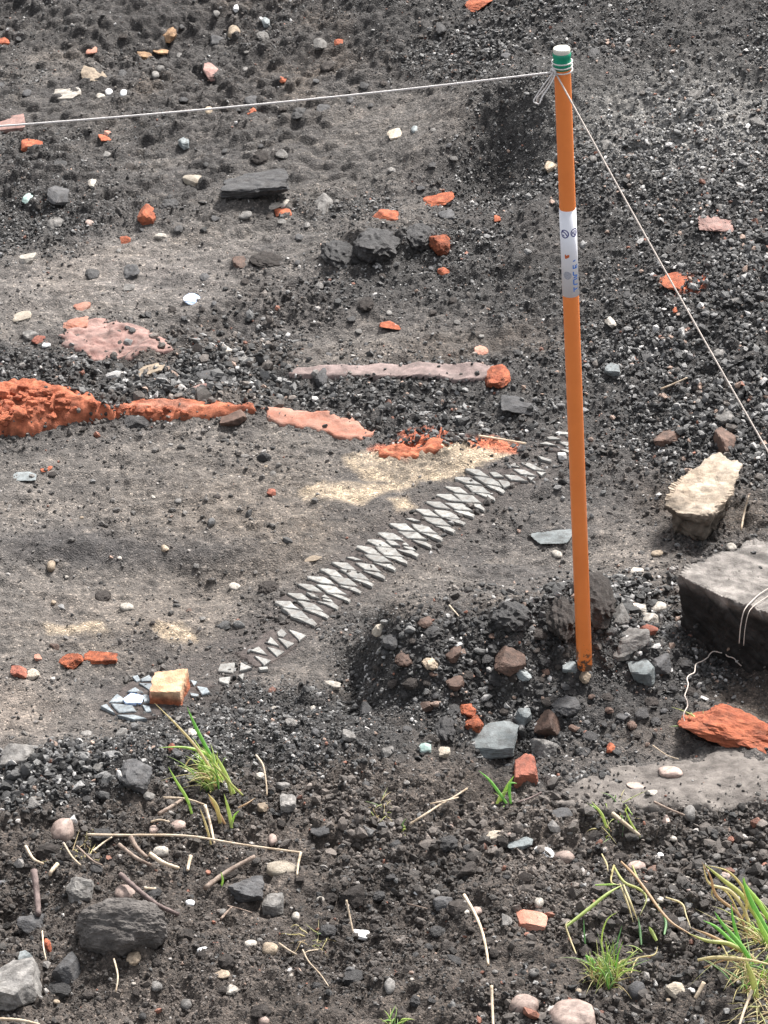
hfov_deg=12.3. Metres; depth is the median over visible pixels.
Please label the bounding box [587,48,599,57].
heap stone
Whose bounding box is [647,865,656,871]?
tan pebble
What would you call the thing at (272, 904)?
grey stone
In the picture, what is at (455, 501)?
lattice paving
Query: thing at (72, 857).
straw stalk
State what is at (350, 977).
soil clod
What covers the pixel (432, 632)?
clinker lump
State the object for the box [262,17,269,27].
white chip
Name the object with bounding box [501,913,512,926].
grey stone
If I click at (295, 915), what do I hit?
white pebble
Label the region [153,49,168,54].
dead leaf
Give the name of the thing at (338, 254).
earth clod
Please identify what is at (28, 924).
grey stone
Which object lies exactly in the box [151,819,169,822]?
straw stalk
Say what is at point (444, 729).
dark stone
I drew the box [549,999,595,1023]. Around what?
pebble
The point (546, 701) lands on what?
clinker lump
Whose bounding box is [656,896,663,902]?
white pebble
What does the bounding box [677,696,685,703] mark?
clinker lump
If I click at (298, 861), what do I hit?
straw stalk
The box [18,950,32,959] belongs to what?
grey stone
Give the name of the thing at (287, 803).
grey stone
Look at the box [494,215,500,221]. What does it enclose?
brick piece
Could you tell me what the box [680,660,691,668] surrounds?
clinker lump
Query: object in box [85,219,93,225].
tan stone
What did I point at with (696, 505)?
limestone rock
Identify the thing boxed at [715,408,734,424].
grey stone
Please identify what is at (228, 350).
grey stone
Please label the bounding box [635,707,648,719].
clinker lump
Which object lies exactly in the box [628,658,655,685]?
slate piece
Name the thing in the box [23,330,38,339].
grey stone
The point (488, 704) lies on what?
clinker lump
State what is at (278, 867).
cream pebble
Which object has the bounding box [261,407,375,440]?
worn brick
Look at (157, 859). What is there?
broken stick
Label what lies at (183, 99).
rubble stone
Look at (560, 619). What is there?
dark stone
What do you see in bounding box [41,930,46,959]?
straw stalk
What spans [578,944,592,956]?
soil clod
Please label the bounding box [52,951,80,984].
grey stone
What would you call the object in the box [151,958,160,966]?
soil clod
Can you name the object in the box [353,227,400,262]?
earth clod
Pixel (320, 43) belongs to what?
rubble stone
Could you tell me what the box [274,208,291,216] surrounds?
brick piece
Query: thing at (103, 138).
brick piece
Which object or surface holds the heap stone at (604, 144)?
on the ground
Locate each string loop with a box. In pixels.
[739,588,767,643]
[743,596,767,645]
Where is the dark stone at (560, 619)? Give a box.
[546,596,574,641]
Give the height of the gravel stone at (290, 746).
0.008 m
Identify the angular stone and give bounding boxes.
[0,957,41,1011]
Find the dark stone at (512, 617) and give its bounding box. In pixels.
[491,601,532,632]
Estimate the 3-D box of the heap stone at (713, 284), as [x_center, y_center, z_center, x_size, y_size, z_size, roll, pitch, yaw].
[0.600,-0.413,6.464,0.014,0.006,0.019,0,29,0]
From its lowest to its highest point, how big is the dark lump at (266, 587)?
0.019 m
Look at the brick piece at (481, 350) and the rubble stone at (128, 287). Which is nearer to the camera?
the brick piece at (481, 350)
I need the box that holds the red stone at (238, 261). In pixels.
[232,256,245,267]
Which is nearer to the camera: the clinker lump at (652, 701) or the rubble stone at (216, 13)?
the clinker lump at (652, 701)
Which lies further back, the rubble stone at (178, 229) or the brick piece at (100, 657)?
the rubble stone at (178, 229)
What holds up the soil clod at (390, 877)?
on the ground
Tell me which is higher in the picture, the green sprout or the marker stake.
the marker stake
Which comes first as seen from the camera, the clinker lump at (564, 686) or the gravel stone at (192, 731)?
the gravel stone at (192, 731)
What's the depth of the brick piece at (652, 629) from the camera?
5.54 m
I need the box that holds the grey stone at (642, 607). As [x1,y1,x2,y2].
[633,603,645,611]
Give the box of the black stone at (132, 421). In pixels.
[123,415,148,428]
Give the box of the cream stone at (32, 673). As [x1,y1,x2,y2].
[27,668,39,679]
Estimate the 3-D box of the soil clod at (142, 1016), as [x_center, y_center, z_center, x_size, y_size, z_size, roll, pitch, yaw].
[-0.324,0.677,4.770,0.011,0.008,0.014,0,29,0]
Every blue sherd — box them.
[123,693,143,705]
[183,293,199,304]
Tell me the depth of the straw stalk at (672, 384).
6.25 m
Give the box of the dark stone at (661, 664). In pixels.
[650,653,670,673]
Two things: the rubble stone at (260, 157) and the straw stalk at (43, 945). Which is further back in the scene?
the rubble stone at (260, 157)
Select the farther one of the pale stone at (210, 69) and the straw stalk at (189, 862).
the pale stone at (210, 69)
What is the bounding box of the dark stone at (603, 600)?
[570,572,616,630]
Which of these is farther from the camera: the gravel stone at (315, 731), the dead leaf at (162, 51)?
the dead leaf at (162, 51)
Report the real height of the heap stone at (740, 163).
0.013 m
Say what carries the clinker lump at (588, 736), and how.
on the ground
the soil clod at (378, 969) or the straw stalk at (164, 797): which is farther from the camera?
the straw stalk at (164, 797)
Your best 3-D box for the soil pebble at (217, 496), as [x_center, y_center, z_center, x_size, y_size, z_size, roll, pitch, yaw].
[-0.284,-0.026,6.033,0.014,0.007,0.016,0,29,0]
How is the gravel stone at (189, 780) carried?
on the ground
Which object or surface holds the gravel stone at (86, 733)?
on the ground
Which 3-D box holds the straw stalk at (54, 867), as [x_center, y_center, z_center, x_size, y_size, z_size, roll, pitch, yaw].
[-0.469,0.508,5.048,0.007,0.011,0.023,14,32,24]
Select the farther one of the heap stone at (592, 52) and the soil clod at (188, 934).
the heap stone at (592, 52)
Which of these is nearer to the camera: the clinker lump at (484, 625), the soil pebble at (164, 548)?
the clinker lump at (484, 625)
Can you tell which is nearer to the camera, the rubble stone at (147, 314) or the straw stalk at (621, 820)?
the straw stalk at (621, 820)
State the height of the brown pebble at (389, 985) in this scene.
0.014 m
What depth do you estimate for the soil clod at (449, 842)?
5.11 m
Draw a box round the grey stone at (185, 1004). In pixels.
[180,999,191,1009]
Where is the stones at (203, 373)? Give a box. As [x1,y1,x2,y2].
[196,369,226,381]
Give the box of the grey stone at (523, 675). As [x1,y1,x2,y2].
[516,669,531,680]
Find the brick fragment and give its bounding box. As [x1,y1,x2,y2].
[149,669,189,705]
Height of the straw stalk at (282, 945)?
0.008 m
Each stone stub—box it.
[662,815,670,823]
[683,805,694,821]
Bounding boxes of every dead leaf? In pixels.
[137,51,151,59]
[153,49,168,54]
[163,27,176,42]
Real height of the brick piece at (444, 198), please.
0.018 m
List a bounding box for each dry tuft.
[42,829,99,861]
[283,921,335,952]
[366,789,391,821]
[722,989,767,1023]
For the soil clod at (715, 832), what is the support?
on the ground
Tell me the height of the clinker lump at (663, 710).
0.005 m
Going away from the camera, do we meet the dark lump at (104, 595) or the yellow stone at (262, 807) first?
the yellow stone at (262, 807)
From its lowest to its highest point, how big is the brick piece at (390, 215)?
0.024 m
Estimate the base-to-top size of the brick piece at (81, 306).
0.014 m
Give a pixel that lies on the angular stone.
(20, 984)
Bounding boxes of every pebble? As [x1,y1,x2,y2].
[48,471,55,477]
[50,818,73,841]
[96,93,104,98]
[105,88,112,95]
[114,885,134,897]
[120,90,126,95]
[120,603,133,610]
[126,951,140,965]
[149,825,158,833]
[153,846,168,857]
[161,545,168,551]
[170,820,185,830]
[174,498,180,503]
[185,900,194,905]
[213,494,220,498]
[215,969,229,978]
[219,908,225,915]
[226,984,238,994]
[229,582,239,589]
[245,940,256,946]
[258,1016,268,1023]
[262,942,277,955]
[266,860,296,877]
[268,834,276,845]
[292,912,299,919]
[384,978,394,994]
[473,907,481,915]
[486,830,499,839]
[509,994,538,1013]
[534,897,543,907]
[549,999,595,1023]
[554,850,574,863]
[626,782,644,788]
[628,861,645,869]
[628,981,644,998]
[644,875,650,880]
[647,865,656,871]
[648,790,656,795]
[651,601,666,612]
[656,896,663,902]
[658,766,682,777]
[712,853,720,860]
[721,872,729,878]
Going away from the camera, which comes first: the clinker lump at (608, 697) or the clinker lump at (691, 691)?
the clinker lump at (608, 697)
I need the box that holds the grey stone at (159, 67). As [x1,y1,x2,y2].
[157,65,164,71]
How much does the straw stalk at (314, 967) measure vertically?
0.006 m
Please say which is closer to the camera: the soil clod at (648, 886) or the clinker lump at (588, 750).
the soil clod at (648, 886)
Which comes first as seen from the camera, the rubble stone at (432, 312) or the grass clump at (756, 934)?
the grass clump at (756, 934)
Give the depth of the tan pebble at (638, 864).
5.08 m
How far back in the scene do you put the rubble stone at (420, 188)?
6.99 m
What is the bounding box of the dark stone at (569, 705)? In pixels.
[552,695,580,716]
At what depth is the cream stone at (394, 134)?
7.18 m
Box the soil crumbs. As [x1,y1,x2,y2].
[0,0,767,1023]
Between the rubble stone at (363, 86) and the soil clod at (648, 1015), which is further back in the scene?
the rubble stone at (363, 86)
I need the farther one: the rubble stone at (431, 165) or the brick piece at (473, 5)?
the brick piece at (473, 5)
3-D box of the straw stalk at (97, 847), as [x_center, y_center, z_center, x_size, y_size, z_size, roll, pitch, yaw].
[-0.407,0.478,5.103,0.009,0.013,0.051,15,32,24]
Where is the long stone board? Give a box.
[287,361,490,382]
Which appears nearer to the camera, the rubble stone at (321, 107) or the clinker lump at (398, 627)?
the clinker lump at (398, 627)
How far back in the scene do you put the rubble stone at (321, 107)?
7.36 m
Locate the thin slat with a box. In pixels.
[478,435,525,443]
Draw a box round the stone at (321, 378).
[314,368,327,387]
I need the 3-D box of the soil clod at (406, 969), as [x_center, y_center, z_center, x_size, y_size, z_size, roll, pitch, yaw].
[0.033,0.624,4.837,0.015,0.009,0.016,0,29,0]
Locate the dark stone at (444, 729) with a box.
[434,715,455,744]
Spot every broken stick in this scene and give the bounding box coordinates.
[30,868,40,916]
[117,843,151,866]
[118,872,179,915]
[128,835,147,858]
[148,852,179,869]
[157,799,182,815]
[203,855,255,890]
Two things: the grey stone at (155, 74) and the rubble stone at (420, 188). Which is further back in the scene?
the grey stone at (155, 74)
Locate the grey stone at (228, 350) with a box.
[226,346,231,353]
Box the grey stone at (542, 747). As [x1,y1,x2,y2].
[529,738,558,757]
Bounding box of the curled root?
[683,651,741,720]
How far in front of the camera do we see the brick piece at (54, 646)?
5.62 m
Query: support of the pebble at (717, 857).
on the ground
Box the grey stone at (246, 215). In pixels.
[239,211,251,219]
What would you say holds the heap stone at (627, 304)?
on the ground
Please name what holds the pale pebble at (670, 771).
on the stone slab at (723, 770)
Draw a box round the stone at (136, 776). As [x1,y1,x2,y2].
[119,758,152,793]
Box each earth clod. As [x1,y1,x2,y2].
[249,251,281,267]
[320,240,360,268]
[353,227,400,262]
[405,223,435,252]
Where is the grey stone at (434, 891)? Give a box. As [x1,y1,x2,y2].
[430,889,439,897]
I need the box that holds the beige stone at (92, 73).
[81,65,106,81]
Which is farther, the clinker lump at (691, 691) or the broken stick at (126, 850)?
the clinker lump at (691, 691)
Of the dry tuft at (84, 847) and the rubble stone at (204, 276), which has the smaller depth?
the dry tuft at (84, 847)
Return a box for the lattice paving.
[100,432,568,721]
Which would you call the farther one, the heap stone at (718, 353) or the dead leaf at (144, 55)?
the dead leaf at (144, 55)
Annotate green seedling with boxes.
[379,1005,413,1023]
[401,818,406,835]
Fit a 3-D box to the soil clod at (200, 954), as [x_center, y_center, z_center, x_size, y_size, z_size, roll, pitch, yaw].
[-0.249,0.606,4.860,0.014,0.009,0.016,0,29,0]
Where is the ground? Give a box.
[0,0,767,1023]
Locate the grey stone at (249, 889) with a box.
[228,875,264,902]
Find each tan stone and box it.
[47,560,55,571]
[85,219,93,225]
[305,555,321,561]
[544,161,557,172]
[579,671,590,683]
[651,550,662,556]
[653,430,679,446]
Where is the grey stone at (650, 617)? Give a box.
[642,612,658,622]
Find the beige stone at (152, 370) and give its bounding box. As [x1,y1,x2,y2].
[133,363,164,377]
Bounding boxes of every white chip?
[42,343,50,347]
[88,179,96,187]
[233,5,238,12]
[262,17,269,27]
[354,929,369,940]
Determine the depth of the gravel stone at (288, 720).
5.36 m
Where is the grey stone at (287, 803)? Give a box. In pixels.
[280,793,295,813]
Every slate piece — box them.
[13,472,36,480]
[471,721,518,759]
[507,836,532,849]
[515,708,531,725]
[531,529,571,543]
[562,661,576,672]
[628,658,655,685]
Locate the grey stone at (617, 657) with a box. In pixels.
[613,650,629,661]
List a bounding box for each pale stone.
[19,252,36,263]
[154,233,166,239]
[203,62,217,81]
[269,199,288,209]
[552,550,561,557]
[604,363,619,376]
[605,316,616,328]
[630,567,643,573]
[726,543,736,550]
[727,297,741,303]
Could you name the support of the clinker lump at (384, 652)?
on the ground
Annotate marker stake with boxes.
[552,45,591,671]
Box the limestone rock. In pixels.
[664,452,742,540]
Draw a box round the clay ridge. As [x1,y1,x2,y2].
[0,378,115,436]
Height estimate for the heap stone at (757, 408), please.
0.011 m
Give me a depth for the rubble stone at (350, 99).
7.37 m
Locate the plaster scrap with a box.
[534,846,554,857]
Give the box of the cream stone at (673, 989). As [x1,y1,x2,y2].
[665,982,684,998]
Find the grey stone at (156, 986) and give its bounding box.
[151,981,162,991]
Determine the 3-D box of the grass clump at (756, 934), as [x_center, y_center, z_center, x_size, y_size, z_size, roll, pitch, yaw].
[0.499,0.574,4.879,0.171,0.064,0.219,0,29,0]
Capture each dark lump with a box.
[95,590,110,601]
[159,198,179,208]
[258,580,278,594]
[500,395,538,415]
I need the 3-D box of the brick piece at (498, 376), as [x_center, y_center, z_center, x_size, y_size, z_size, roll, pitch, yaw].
[0.202,-0.237,6.346,0.050,0.032,0.076,0,29,0]
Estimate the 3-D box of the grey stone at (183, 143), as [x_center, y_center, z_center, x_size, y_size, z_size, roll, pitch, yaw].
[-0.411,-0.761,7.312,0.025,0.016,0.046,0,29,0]
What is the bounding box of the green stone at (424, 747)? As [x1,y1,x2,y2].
[419,743,430,752]
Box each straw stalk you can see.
[0,1017,39,1023]
[24,845,43,864]
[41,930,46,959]
[48,862,58,875]
[63,843,80,865]
[76,845,102,865]
[87,833,300,852]
[92,837,111,851]
[113,958,118,991]
[144,887,155,889]
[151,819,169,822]
[163,796,204,804]
[186,855,191,870]
[203,804,215,843]
[220,907,231,919]
[255,755,267,795]
[278,942,296,954]
[296,852,301,875]
[302,949,328,986]
[345,900,353,932]
[409,788,467,824]
[430,797,458,804]
[463,894,489,965]
[490,985,493,1023]
[517,792,541,803]
[611,812,640,836]
[652,745,677,758]
[653,801,684,815]
[660,377,686,389]
[694,981,705,998]
[739,989,753,1023]
[740,495,748,530]
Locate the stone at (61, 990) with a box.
[48,982,70,998]
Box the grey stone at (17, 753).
[0,743,38,768]
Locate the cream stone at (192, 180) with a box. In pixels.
[183,175,201,185]
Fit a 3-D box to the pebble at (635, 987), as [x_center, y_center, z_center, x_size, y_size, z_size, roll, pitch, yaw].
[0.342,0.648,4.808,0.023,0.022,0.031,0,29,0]
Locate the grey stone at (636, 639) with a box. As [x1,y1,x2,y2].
[618,628,649,654]
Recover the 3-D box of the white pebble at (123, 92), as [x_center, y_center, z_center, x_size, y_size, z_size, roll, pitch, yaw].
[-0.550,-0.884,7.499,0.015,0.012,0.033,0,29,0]
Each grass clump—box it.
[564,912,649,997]
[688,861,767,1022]
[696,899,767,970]
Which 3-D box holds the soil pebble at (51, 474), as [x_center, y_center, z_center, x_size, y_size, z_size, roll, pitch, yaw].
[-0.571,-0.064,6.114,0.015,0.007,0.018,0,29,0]
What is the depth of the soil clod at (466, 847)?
5.11 m
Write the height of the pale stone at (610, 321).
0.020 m
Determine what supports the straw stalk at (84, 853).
on the ground
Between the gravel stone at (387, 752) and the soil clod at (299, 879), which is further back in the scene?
the gravel stone at (387, 752)
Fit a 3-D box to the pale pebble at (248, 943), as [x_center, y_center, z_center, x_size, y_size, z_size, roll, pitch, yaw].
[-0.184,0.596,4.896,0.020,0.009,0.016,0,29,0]
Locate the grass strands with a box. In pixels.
[567,854,697,972]
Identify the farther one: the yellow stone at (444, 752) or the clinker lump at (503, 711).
the clinker lump at (503, 711)
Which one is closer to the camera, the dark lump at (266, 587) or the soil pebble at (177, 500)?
the dark lump at (266, 587)
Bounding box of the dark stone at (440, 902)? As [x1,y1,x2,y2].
[433,896,452,910]
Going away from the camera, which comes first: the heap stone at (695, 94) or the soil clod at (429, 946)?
the soil clod at (429, 946)
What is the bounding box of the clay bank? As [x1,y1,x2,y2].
[113,398,255,421]
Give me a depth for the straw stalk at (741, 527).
5.92 m
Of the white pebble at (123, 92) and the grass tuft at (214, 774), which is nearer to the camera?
the grass tuft at (214, 774)
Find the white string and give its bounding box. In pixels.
[0,58,572,126]
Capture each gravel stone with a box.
[28,797,40,808]
[70,742,77,748]
[70,759,78,765]
[80,730,91,736]
[82,795,90,801]
[93,763,102,772]
[143,791,154,800]
[171,748,182,757]
[186,772,199,782]
[188,728,196,735]
[195,717,206,725]
[256,772,263,779]
[276,782,289,789]
[285,718,297,724]
[287,744,294,748]
[311,728,318,733]
[342,729,355,741]
[360,701,372,714]
[381,746,393,756]
[402,726,411,732]
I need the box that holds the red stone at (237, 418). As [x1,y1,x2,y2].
[220,409,246,426]
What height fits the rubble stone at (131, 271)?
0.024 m
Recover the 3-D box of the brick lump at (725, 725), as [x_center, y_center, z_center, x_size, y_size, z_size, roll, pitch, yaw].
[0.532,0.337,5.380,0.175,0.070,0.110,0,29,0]
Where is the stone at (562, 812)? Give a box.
[552,807,572,818]
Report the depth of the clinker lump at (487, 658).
5.46 m
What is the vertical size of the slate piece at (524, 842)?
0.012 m
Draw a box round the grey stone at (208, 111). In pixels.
[205,106,212,113]
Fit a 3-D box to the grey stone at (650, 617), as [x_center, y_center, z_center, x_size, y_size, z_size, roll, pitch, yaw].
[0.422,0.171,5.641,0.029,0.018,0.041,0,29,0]
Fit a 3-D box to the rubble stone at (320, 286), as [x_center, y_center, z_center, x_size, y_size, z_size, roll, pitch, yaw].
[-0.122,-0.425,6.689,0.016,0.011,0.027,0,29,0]
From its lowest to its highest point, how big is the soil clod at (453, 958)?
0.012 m
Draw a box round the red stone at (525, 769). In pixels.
[514,753,537,787]
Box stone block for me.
[678,538,767,673]
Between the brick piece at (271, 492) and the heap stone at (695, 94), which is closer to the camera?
the brick piece at (271, 492)
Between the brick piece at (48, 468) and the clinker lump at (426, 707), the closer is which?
the clinker lump at (426, 707)
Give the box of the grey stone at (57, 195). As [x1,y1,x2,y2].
[47,186,68,205]
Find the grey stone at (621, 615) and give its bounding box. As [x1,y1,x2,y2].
[613,603,629,626]
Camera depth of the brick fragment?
5.46 m
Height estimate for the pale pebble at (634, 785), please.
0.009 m
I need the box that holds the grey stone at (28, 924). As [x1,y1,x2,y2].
[17,913,44,934]
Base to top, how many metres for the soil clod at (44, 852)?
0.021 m
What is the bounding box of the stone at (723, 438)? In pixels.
[713,426,735,453]
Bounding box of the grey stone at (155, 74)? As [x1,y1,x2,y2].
[152,71,158,78]
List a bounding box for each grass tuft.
[159,707,254,844]
[587,789,645,845]
[673,707,705,726]
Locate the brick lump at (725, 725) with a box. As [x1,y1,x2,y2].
[677,703,767,753]
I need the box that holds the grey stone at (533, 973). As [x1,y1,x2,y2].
[529,968,538,977]
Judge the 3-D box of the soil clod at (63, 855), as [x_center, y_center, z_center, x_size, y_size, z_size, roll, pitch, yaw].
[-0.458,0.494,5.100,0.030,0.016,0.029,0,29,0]
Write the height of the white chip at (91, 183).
0.014 m
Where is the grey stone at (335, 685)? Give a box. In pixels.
[324,680,340,689]
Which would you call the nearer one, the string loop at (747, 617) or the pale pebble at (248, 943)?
the pale pebble at (248, 943)
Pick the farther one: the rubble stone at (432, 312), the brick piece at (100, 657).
the rubble stone at (432, 312)
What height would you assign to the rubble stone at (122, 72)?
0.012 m
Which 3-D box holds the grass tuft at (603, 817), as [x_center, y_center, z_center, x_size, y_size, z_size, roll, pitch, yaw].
[0.343,0.435,5.170,0.119,0.067,0.090,-19,34,-31]
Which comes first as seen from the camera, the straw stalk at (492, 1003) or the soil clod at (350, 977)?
the straw stalk at (492, 1003)
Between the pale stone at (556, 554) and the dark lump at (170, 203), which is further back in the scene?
the dark lump at (170, 203)
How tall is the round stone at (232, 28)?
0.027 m
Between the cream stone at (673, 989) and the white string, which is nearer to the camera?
the cream stone at (673, 989)
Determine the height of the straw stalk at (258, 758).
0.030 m
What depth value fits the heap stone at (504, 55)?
7.34 m
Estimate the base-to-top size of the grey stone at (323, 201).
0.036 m
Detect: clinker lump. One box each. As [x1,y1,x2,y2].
[381,634,398,650]
[381,649,388,655]
[387,678,397,688]
[394,624,401,630]
[395,652,411,666]
[401,690,410,699]
[402,677,418,689]
[409,638,415,644]
[417,616,431,628]
[420,701,432,711]
[422,680,430,686]
[423,625,439,638]
[425,651,431,656]
[429,672,436,676]
[431,693,438,698]
[445,646,460,662]
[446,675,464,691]
[447,704,460,716]
[463,670,473,680]
[478,622,487,628]
[482,654,493,663]
[484,700,492,708]
[488,674,501,686]
[499,707,507,715]
[504,640,517,647]
[508,674,516,682]
[532,627,548,639]
[535,689,544,696]
[538,656,550,667]
[541,696,550,706]
[542,669,549,674]
[559,652,569,657]
[561,683,568,689]
[568,724,578,731]
[577,747,590,756]
[582,731,598,741]
[588,694,594,699]
[600,693,613,701]
[601,722,607,727]
[603,733,610,737]
[605,662,613,669]
[605,707,613,713]
[616,713,627,720]
[627,721,636,729]
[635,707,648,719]
[645,696,658,706]
[651,717,660,725]
[660,708,667,712]
[670,686,677,691]
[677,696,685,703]
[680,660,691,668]
[685,687,697,696]
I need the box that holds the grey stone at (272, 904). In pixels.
[262,892,283,916]
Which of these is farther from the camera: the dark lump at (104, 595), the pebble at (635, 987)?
the dark lump at (104, 595)
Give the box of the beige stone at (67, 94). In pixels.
[54,87,80,100]
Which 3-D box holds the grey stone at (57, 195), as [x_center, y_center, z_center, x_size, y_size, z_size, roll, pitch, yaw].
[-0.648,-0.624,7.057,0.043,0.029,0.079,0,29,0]
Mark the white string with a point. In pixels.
(553, 72)
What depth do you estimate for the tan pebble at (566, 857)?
5.10 m
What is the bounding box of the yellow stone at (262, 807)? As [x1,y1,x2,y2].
[257,802,267,811]
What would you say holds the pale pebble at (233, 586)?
on the ground
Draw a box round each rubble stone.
[22,89,31,96]
[46,217,64,229]
[54,160,67,165]
[85,269,98,279]
[103,151,110,157]
[118,69,126,75]
[119,33,126,38]
[123,163,134,169]
[123,284,134,290]
[124,264,139,278]
[144,311,151,318]
[168,306,175,312]
[174,225,182,233]
[179,97,187,102]
[200,273,209,280]
[210,34,223,45]
[212,10,219,17]
[212,215,219,220]
[241,278,248,284]
[244,95,256,103]
[251,149,267,164]
[256,31,268,40]
[276,149,287,158]
[278,219,285,223]
[279,106,286,110]
[291,107,305,120]
[295,233,303,240]
[304,222,309,228]
[313,38,326,49]
[315,283,323,289]
[316,104,329,110]
[321,60,334,71]
[347,96,353,102]
[347,316,355,323]
[355,329,361,333]
[357,296,373,311]
[359,82,369,90]
[417,185,424,190]
[428,162,435,168]
[429,310,436,315]
[438,209,454,220]
[448,297,457,303]
[450,156,457,160]
[513,349,520,355]
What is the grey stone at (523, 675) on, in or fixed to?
on the ground
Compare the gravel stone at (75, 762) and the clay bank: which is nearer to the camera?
the gravel stone at (75, 762)
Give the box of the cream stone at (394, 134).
[387,128,401,140]
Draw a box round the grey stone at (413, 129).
[411,126,417,132]
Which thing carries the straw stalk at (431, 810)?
on the ground
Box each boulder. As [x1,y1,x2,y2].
[76,897,167,955]
[220,168,289,198]
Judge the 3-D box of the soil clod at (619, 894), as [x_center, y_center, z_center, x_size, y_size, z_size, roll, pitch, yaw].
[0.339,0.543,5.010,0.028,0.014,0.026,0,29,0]
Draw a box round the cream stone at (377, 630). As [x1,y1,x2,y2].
[372,624,383,636]
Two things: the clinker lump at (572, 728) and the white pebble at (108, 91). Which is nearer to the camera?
the clinker lump at (572, 728)
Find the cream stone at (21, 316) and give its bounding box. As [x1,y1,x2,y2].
[12,311,31,321]
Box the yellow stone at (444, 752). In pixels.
[439,747,449,757]
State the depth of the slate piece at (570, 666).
5.46 m
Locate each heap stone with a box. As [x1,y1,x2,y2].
[436,22,446,34]
[501,52,511,58]
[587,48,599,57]
[589,155,596,161]
[600,139,609,150]
[623,291,630,298]
[624,301,630,306]
[641,353,655,362]
[688,89,701,99]
[703,194,711,200]
[710,282,717,287]
[714,348,725,357]
[737,159,745,166]
[750,117,764,127]
[752,404,762,411]
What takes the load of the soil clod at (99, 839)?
on the ground
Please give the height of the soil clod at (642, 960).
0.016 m
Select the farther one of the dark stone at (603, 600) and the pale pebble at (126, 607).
the pale pebble at (126, 607)
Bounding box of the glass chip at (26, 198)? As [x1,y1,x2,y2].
[22,193,32,203]
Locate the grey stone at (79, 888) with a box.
[66,877,94,903]
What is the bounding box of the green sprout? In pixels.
[480,772,516,806]
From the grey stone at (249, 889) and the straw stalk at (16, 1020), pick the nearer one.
the straw stalk at (16, 1020)
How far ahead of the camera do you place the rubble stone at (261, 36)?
7.69 m
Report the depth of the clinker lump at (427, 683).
5.42 m
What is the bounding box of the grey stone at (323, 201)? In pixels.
[315,193,332,213]
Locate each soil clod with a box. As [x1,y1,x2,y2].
[37,843,60,861]
[56,850,75,861]
[82,991,93,999]
[90,863,102,874]
[92,828,113,843]
[132,989,140,996]
[139,1012,146,1019]
[145,886,161,899]
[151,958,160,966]
[183,867,189,873]
[183,929,193,939]
[197,951,205,958]
[216,863,239,882]
[218,955,234,969]
[218,987,226,993]
[250,1004,271,1020]
[277,820,285,827]
[295,877,303,882]
[312,982,320,988]
[318,924,336,936]
[324,893,336,904]
[339,883,364,909]
[342,970,363,985]
[370,924,379,930]
[370,967,382,974]
[372,891,384,900]
[385,873,394,880]
[394,1008,406,1015]
[403,966,413,972]
[409,995,420,1007]
[412,952,418,957]
[424,943,432,950]
[427,998,435,1003]
[429,926,443,937]
[439,835,457,851]
[440,941,457,950]
[446,899,467,917]
[446,954,461,964]
[457,861,476,878]
[463,844,470,851]
[467,927,474,932]
[475,972,482,979]
[482,937,492,945]
[489,949,498,957]
[497,833,508,847]
[502,875,510,879]
[534,882,541,888]
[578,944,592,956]
[583,934,600,948]
[607,1006,615,1012]
[613,852,628,862]
[614,889,634,902]
[631,956,651,968]
[641,882,652,893]
[644,1013,653,1018]
[656,913,679,932]
[684,951,692,957]
[710,829,718,836]
[727,1004,737,1011]
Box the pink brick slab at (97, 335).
[58,317,172,361]
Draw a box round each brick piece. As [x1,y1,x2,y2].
[0,37,9,44]
[0,114,24,133]
[10,665,26,678]
[21,139,42,151]
[31,335,44,343]
[34,654,41,660]
[40,466,52,471]
[44,938,51,951]
[50,643,58,649]
[59,653,83,669]
[63,316,88,328]
[73,302,90,310]
[83,651,117,664]
[86,47,96,54]
[98,134,110,141]
[120,236,130,243]
[137,204,155,224]
[267,489,275,495]
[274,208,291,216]
[334,39,342,45]
[372,209,398,220]
[380,321,400,329]
[423,192,453,205]
[428,234,449,255]
[437,267,449,274]
[460,703,475,717]
[465,0,491,11]
[465,715,483,733]
[474,345,487,354]
[485,364,510,387]
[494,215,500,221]
[515,909,547,930]
[606,743,614,752]
[639,624,657,635]
[661,272,687,289]
[698,216,733,232]
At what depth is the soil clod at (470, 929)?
4.93 m
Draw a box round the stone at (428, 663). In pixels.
[422,657,438,669]
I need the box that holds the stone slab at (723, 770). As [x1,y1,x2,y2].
[553,748,767,820]
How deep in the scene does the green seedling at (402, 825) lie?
5.16 m
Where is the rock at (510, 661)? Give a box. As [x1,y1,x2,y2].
[494,646,525,676]
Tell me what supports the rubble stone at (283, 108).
on the ground
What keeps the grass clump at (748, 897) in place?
on the ground
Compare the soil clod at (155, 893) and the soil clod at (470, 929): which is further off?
the soil clod at (155, 893)
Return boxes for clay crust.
[375,437,452,459]
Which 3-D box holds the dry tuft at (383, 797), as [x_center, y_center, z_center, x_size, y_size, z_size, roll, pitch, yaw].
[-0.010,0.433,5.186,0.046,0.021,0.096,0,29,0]
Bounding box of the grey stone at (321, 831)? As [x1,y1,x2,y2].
[310,826,328,836]
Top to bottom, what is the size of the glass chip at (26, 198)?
0.014 m
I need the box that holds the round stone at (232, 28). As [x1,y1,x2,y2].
[228,25,240,37]
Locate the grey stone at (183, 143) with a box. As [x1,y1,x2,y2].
[178,137,188,149]
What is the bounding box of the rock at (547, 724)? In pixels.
[534,709,560,736]
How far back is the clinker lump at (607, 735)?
5.37 m
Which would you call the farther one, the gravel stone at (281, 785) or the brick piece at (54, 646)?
the brick piece at (54, 646)
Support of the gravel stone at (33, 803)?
on the ground

